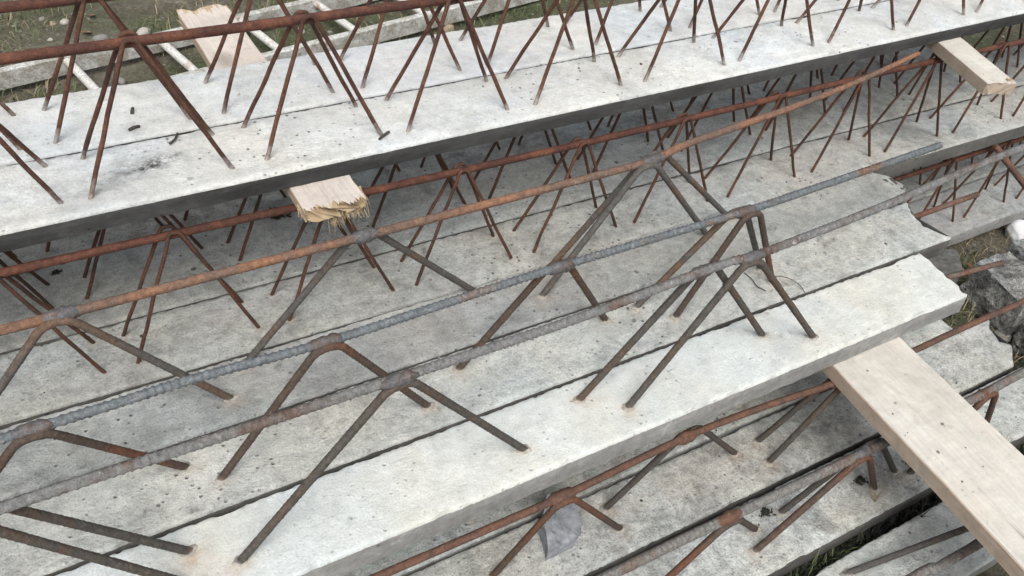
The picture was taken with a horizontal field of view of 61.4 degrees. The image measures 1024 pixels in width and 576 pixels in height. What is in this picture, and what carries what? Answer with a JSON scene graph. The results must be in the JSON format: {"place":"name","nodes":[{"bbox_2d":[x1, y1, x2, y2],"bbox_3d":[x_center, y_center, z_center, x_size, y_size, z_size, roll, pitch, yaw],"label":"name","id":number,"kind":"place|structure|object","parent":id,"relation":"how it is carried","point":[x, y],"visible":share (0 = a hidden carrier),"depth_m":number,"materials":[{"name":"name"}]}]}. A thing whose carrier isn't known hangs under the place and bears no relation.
{"place":"outdoors","nodes":[
{"label":"outdoors","id":0,"kind":"place"},
{"bbox_2d":[0,0,1023,575],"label":"ground","id":1,"kind":"structure","parent":0,"point":[136,70],"depth_m":2.53,"materials":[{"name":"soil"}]},
{"bbox_2d":[60,18,68,24],"bbox_3d":[-1.310,-0.778,2.526,0.028,0.022,0.026,16,43,10],"label":"pebble","id":2,"kind":"object","parent":1,"relation":"on","point":[64,21],"visible":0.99,"depth_m":2.52,"materials":[{"name":"white stone"}]},
{"bbox_2d":[92,34,109,40],"bbox_3d":[-1.177,-0.711,2.469,0.045,0.032,0.033,-5,43,-13],"label":"pebble","id":3,"kind":"object","parent":1,"relation":"on","point":[101,37],"visible":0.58,"depth_m":2.46,"materials":[{"name":"grey stone"}]},
{"bbox_2d":[118,77,125,84],"bbox_3d":[-1.053,-0.556,2.326,0.023,0.021,0.030,-22,49,-28],"label":"pebble","id":4,"kind":"object","parent":1,"relation":"on","point":[121,81],"visible":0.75,"depth_m":2.32,"materials":[{"name":"grey stone"}]},
{"bbox_2d":[136,27,150,34],"bbox_3d":[-1.077,-0.744,2.513,0.037,0.034,0.044,22,44,16],"label":"pebble","id":5,"kind":"object","parent":1,"relation":"on","point":[142,30],"visible":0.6,"depth_m":2.50,"materials":[{"name":"white stone"}]},
{"bbox_2d":[0,0,537,89],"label":"ladder","id":6,"kind":"object","parent":1,"relation":"on","point":[18,74],"visible":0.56,"depth_m":2.48,"materials":[{"name":"grey paint"}]},
{"bbox_2d":[443,24,453,32],"bbox_3d":[-0.202,-0.817,2.719,0.036,0.030,0.045,18,43,12],"label":"pebble","id":7,"kind":"object","parent":1,"relation":"on","point":[446,27],"visible":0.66,"depth_m":2.71,"materials":[{"name":"beige stone"}]},
{"bbox_2d":[0,46,934,278],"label":"lattice girder plank","id":8,"kind":"object","parent":1,"relation":"on","point":[479,153],"visible":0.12,"depth_m":1.65,"materials":[{"name":"grey concrete"}]},
{"bbox_2d":[341,320,951,575],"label":"lattice girder plank","id":9,"kind":"object","parent":1,"relation":"on","point":[914,338],"visible":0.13,"depth_m":1.42,"materials":[{"name":"grey concrete"}]},
{"bbox_2d":[369,298,1023,575],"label":"lattice girder plank","id":10,"kind":"object","parent":1,"relation":"on","point":[813,429],"visible":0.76,"depth_m":1.40,"materials":[{"name":"grey metal"}]},
{"bbox_2d":[538,494,581,560],"bbox_3d":[0.068,0.357,1.315,0.080,0.051,0.077,-17,47,-25],"label":"stone","id":11,"kind":"object","parent":10,"relation":"on","point":[559,531],"visible":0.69,"depth_m":1.30,"materials":[{"name":"grey stone"}]},
{"bbox_2d":[822,337,1023,575],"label":"wooden board","id":12,"kind":"object","parent":10,"relation":"on","point":[985,504],"visible":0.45,"depth_m":1.27,"materials":[{"name":"brown wood"}]},
{"bbox_2d":[0,51,919,500],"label":"lattice girder plank","id":13,"kind":"object","parent":12,"relation":"on","point":[168,419],"visible":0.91,"depth_m":1.23,"materials":[{"name":"grey metal"}]},
{"bbox_2d":[0,142,979,575],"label":"lattice girder plank","id":14,"kind":"object","parent":12,"relation":"on","point":[192,488],"visible":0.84,"depth_m":1.15,"materials":[{"name":"grey metal"}]},
{"bbox_2d":[775,276,805,292],"bbox_3d":[0.462,-0.010,1.436,0.063,0.007,0.012,30,47,23],"label":"tie wire","id":15,"kind":"object","parent":14,"relation":"on","point":[792,280],"visible":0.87,"depth_m":1.44,"materials":[{"name":"grey metal"}]},
{"bbox_2d":[0,143,1023,575],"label":"lattice girder plank","id":16,"kind":"object","parent":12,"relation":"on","point":[346,519],"visible":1,"depth_m":1.12,"materials":[{"name":"metal"}]},
{"bbox_2d":[595,366,1023,575],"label":"lattice girder plank","id":17,"kind":"object","parent":1,"relation":"on","point":[827,506],"visible":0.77,"depth_m":1.36,"materials":[{"name":"grey metal"}]},
{"bbox_2d":[759,507,775,517],"bbox_3d":[0.409,0.361,1.387,0.032,0.010,0.022,-17,47,-25],"label":"moss clump","id":18,"kind":"object","parent":17,"relation":"on","point":[764,511],"visible":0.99,"depth_m":1.39,"materials":[{"name":"plant"}]},
{"bbox_2d":[851,474,868,485],"bbox_3d":[0.585,0.324,1.452,0.035,0.011,0.021,-17,47,-25],"label":"moss clump","id":19,"kind":"object","parent":17,"relation":"on","point":[862,481],"visible":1,"depth_m":1.45,"materials":[{"name":"plant"}]},
{"bbox_2d":[859,463,888,501],"bbox_3d":[0.586,0.322,1.430,0.058,0.043,0.047,33,48,26],"label":"weed","id":20,"kind":"object","parent":17,"relation":"on","point":[875,499],"visible":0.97,"depth_m":1.42,"materials":[{"name":"green plant"}]},
{"bbox_2d":[789,545,857,575],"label":"grass","id":21,"kind":"structure","parent":1,"relation":"on","point":[830,553],"depth_m":1.36,"materials":[{"name":"green plant"}]},
{"bbox_2d":[785,443,1023,575],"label":"moss","id":22,"kind":"object","parent":1,"relation":"on","point":[882,528],"visible":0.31,"depth_m":1.44,"materials":[{"name":"plant"}]},
{"bbox_2d":[816,502,996,575],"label":"lattice girder plank","id":23,"kind":"object","parent":1,"relation":"on","point":[944,541],"visible":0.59,"depth_m":1.36,"materials":[{"name":"grey metal"}]},
{"bbox_2d":[916,498,940,518],"bbox_3d":[0.671,0.359,1.404,0.035,0.036,0.059,31,47,24],"label":"weed","id":24,"kind":"object","parent":23,"relation":"on","point":[921,515],"visible":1,"depth_m":1.41,"materials":[{"name":"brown plant"}]},
{"bbox_2d":[928,249,963,283],"bbox_3d":[0.894,-0.005,1.854,0.109,0.162,0.095,-17,47,-25],"label":"concrete chunk","id":25,"kind":"object","parent":1,"relation":"on","point":[947,261],"visible":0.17,"depth_m":1.79,"materials":[{"name":"grey concrete"}]},
{"bbox_2d":[890,141,1023,203],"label":"lattice girder plank","id":26,"kind":"object","parent":1,"relation":"on","point":[910,183],"visible":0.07,"depth_m":2.23,"materials":[{"name":"orange metal"}]},
{"bbox_2d":[0,23,1023,354],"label":"lattice girder plank","id":27,"kind":"object","parent":26,"relation":"on","point":[92,279],"visible":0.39,"depth_m":1.50,"materials":[{"name":"grey metal"}]},
{"bbox_2d":[51,269,61,275],"bbox_3d":[-0.687,-0.024,1.300,0.018,0.006,0.012,-17,47,-25],"label":"moss clump","id":28,"kind":"object","parent":27,"relation":"on","point":[56,271],"visible":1,"depth_m":1.30,"materials":[{"name":"black plant"}]},
{"bbox_2d":[176,4,369,230],"bbox_3d":[-0.390,-0.285,1.340,0.098,0.046,0.643,-18,48,-25],"label":"wooden board","id":29,"kind":"object","parent":27,"relation":"on","point":[334,199],"visible":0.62,"depth_m":1.17,"materials":[{"name":"brown wood"}]},
{"bbox_2d":[0,0,888,166],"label":"lattice girder plank","id":30,"kind":"object","parent":29,"relation":"on","point":[49,126],"visible":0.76,"depth_m":1.30,"materials":[{"name":"grey metal"}]},
{"bbox_2d":[128,125,139,130],"bbox_3d":[-0.508,-0.215,1.159,0.016,0.005,0.009,-17,47,-25],"label":"twig","id":31,"kind":"object","parent":30,"relation":"on","point":[133,127],"visible":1,"depth_m":1.16,"materials":[{"name":"brown wood"}]},
{"bbox_2d":[0,0,1023,252],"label":"lattice girder plank","id":32,"kind":"object","parent":29,"relation":"on","point":[82,192],"visible":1,"depth_m":1.22,"materials":[{"name":"grey metal"}]},
{"bbox_2d":[169,133,178,144],"bbox_3d":[-0.450,-0.199,1.149,0.006,0.004,0.027,8,42,1],"label":"twig","id":33,"kind":"object","parent":32,"relation":"on","point":[173,140],"visible":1,"depth_m":1.15,"materials":[{"name":"brown wood"}]},
{"bbox_2d":[378,131,389,139],"bbox_3d":[-0.178,-0.213,1.201,0.004,0.006,0.024,24,45,18],"label":"wire offcut","id":34,"kind":"object","parent":32,"relation":"on","point":[383,135],"visible":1,"depth_m":1.20,"materials":[{"name":"grey metal"}]},
{"bbox_2d":[269,207,291,219],"bbox_3d":[-0.392,-0.127,1.448,0.044,0.015,0.033,-3,43,-11],"label":"moss clump","id":35,"kind":"object","parent":27,"relation":"on","point":[277,217],"visible":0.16,"depth_m":1.45,"materials":[{"name":"plant"}]},
{"bbox_2d":[893,136,1023,246],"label":"lattice girder plank","id":36,"kind":"object","parent":1,"relation":"on","point":[998,202],"visible":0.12,"depth_m":2.10,"materials":[{"name":"grey concrete"}]},
{"bbox_2d":[0,38,1023,429],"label":"lattice girder plank","id":37,"kind":"object","parent":36,"relation":"on","point":[80,368],"visible":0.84,"depth_m":1.38,"materials":[{"name":"grey metal"}]},
{"bbox_2d":[925,37,1016,94],"bbox_3d":[0.843,-0.566,1.801,0.070,0.027,0.600,-4,43,-12],"label":"wooden board","id":38,"kind":"object","parent":37,"relation":"on","point":[972,66],"visible":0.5,"depth_m":1.63,"materials":[{"name":"brown wood"}]},
{"bbox_2d":[959,251,1023,337],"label":"concrete chunk","id":39,"kind":"object","parent":1,"relation":"on","point":[991,290],"visible":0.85,"depth_m":1.87,"materials":[{"name":"grey concrete"}]},
{"bbox_2d":[993,329,1011,342],"bbox_3d":[1.056,0.103,1.864,0.036,0.032,0.046,9,42,2],"label":"pebble","id":40,"kind":"object","parent":1,"relation":"on","point":[1002,336],"visible":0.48,"depth_m":1.85,"materials":[{"name":"beige stone"}]},
{"bbox_2d":[991,144,1023,189],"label":"loose rebar","id":41,"kind":"object","parent":1,"relation":"on","point":[1012,169],"visible":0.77,"depth_m":1.97,"materials":[{"name":"brown metal"}]},
{"bbox_2d":[1005,219,1023,242],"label":"stone","id":42,"kind":"object","parent":1,"relation":"on","point":[1017,227],"visible":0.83,"depth_m":2.13,"materials":[{"name":"white stone"}]},
{"bbox_2d":[1006,239,1023,260],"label":"concrete chunk","id":43,"kind":"object","parent":1,"relation":"on","point":[1016,249],"visible":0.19,"depth_m":1.95,"materials":[{"name":"grey concrete"}]},
{"bbox_2d":[1010,324,1023,365],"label":"concrete chunk","id":44,"kind":"object","parent":1,"relation":"on","point":[1017,343],"visible":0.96,"depth_m":1.82,"materials":[{"name":"grey concrete"}]}
]}

